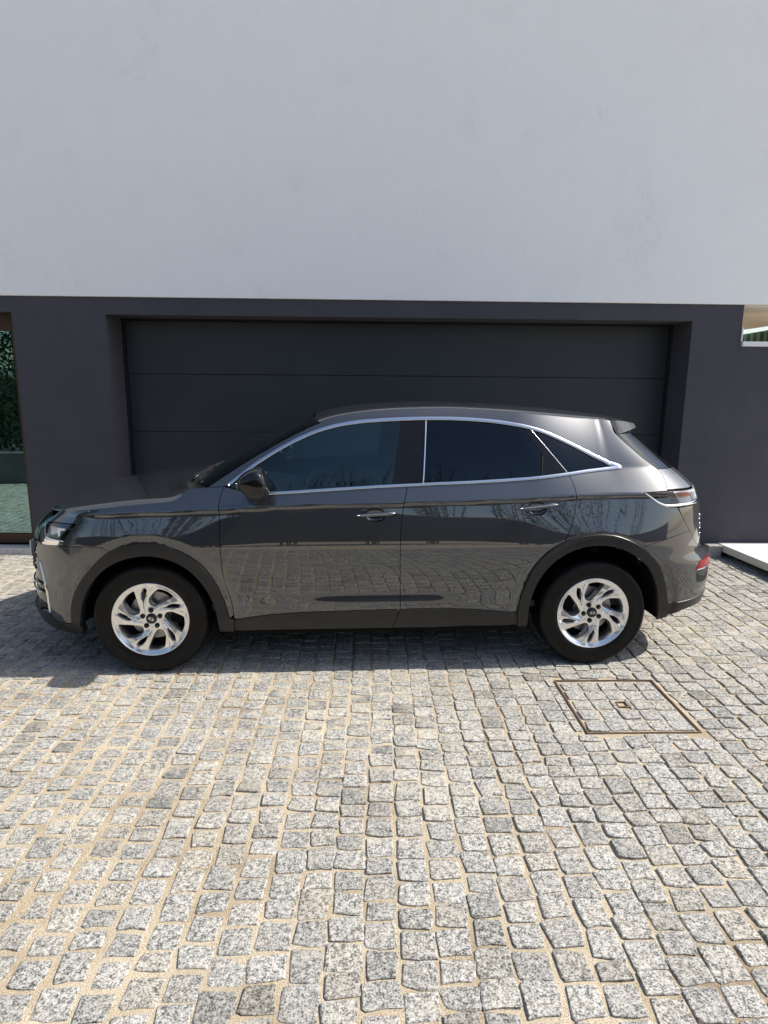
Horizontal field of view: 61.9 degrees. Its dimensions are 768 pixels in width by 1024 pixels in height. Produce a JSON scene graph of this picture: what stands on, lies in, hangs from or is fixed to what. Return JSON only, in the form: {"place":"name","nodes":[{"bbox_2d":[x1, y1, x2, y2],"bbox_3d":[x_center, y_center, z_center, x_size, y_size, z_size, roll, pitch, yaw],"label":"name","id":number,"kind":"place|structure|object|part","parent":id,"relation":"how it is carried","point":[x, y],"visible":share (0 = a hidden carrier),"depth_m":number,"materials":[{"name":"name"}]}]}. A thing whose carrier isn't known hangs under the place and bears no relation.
{"place":"outdoors","nodes":[
{"label":"outdoors","id":0,"kind":"place"},
{"bbox_2d":[0,554,767,1023],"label":"pavement","id":1,"kind":"structure","parent":0,"point":[468,826],"depth_m":2.58,"materials":[{"name":"stone"}]},
{"bbox_2d":[0,545,30,554],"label":"door threshold","id":2,"kind":"object","parent":1,"relation":"on","point":[16,549],"depth_m":6.59,"materials":[{"name":"concrete"}]},
{"bbox_2d":[29,401,708,670],"bbox_3d":[-0.097,0.009,4.759,4.704,1.631,2.230,0,11,-4],"label":"parked car","id":3,"kind":"object","parent":1,"relation":"on","point":[558,524],"visible":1,"depth_m":3.90,"materials":[{"name":"grey paint"}]},
{"bbox_3d":[-0.918,-0.493,5.486,0.142,0.069,0.030,0,11,-4],"label":"window corner","id":4,"kind":"part","parent":3,"relation":"part of","materials":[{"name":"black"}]},
{"bbox_3d":[-0.417,0.250,3.860,1.115,0.817,0.110,0,11,-4],"label":"front door","id":5,"kind":"part","parent":3,"relation":"part of","materials":[{"name":"grey paint"}]},
{"bbox_3d":[-0.531,-0.105,5.626,1.115,0.817,0.096,0,11,-4],"label":"front door","id":6,"kind":"part","parent":3,"relation":"part of","materials":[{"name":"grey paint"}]},
{"bbox_3d":[0.520,-0.149,5.674,1.072,0.856,0.131,0,11,-4],"label":"rear door","id":7,"kind":"part","parent":3,"relation":"part of","materials":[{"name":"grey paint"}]},
{"bbox_3d":[0.601,-0.372,3.922,0.741,0.384,0.158,0,11,-4],"label":"side window","id":8,"kind":"part","parent":3,"relation":"part of","materials":[{"name":"black glass"}]},
{"bbox_3d":[0.632,0.201,3.936,1.072,0.856,0.131,0,11,-4],"label":"rear door","id":9,"kind":"part","parent":3,"relation":"part of","materials":[{"name":"grey paint"}]},
{"bbox_3d":[1.172,-0.378,3.964,0.510,0.275,0.091,0,11,-4],"label":"quarter window","id":10,"kind":"part","parent":3,"relation":"part of","materials":[{"name":"black glass"}]},
{"bbox_3d":[1.757,-0.457,4.418,0.388,0.234,0.798,3,12,13],"label":"rear window","id":11,"kind":"part","parent":3,"relation":"part of","materials":[{"name":"grey glass"}]},
{"bbox_2d":[554,679,701,734],"bbox_3d":[1.341,1.096,3.607,0.600,0.034,0.600,0,11,-2],"label":"manhole cover","id":12,"kind":"object","parent":1,"relation":"in","point":[615,721],"visible":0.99,"depth_m":3.57,"materials":[{"name":"stone"}]},
{"bbox_2d":[703,543,721,557],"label":"kerb block","id":13,"kind":"structure","parent":1,"relation":"on","point":[714,549],"depth_m":6.71,"materials":[{"name":"concrete"}]},
{"bbox_2d":[717,543,767,570],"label":"entrance step","id":14,"kind":"object","parent":1,"relation":"on","point":[755,554],"visible":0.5,"depth_m":6.49,"materials":[{"name":"concrete"}]},
{"bbox_2d":[743,326,767,333],"label":"sky","id":15,"kind":"structure","parent":0,"point":[753,330],"materials":[{"name":"white"}]},
{"label":"ground","id":16,"kind":"structure","parent":0,"visible":0},
{"bbox_2d":[0,0,767,554],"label":"house","id":17,"kind":"structure","parent":16,"relation":"on","point":[542,162],"depth_m":6.03,"materials":[{"name":"white paint"}]},
{"bbox_2d":[0,313,33,544],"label":"glass door","id":18,"kind":"structure","parent":17,"relation":"attached to","point":[16,525],"depth_m":6.60,"materials":[{"name":"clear glass"}]},
{"bbox_2d":[121,320,672,474],"bbox_3d":[0.160,-0.808,6.934,5.766,2.378,0.052,0,11,-2],"label":"garage door","id":19,"kind":"structure","parent":17,"relation":"attached to","point":[175,386],"depth_m":6.79,"materials":[{"name":"grey paint"}]},
{"bbox_2d":[132,431,659,474],"bbox_3d":[0.158,-0.560,6.989,5.703,0.599,0.040,0,11,-2],"label":"door panel","id":20,"kind":"structure","parent":19,"relation":"in","point":[153,450],"depth_m":6.90,"materials":[{"name":"grey paint"}]},
{"bbox_2d":[128,374,664,434],"bbox_3d":[0.163,-1.151,6.871,5.703,0.599,0.040,0,11,-2],"label":"door panel","id":21,"kind":"structure","parent":19,"relation":"in","point":[158,402],"depth_m":6.83,"materials":[{"name":"grey paint"}]},
{"bbox_2d":[125,320,669,377],"bbox_3d":[0.168,-1.711,6.758,5.703,0.534,0.040,0,11,-2],"label":"door panel","id":22,"kind":"structure","parent":19,"relation":"in","point":[153,347],"depth_m":6.74,"materials":[{"name":"grey paint"}]},
{"bbox_2d":[740,330,767,341],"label":"sheet metal fence","id":23,"kind":"object","parent":16,"relation":"on","point":[760,336],"visible":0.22,"depth_m":8.87,"materials":[{"name":"green metal"}]}
]}

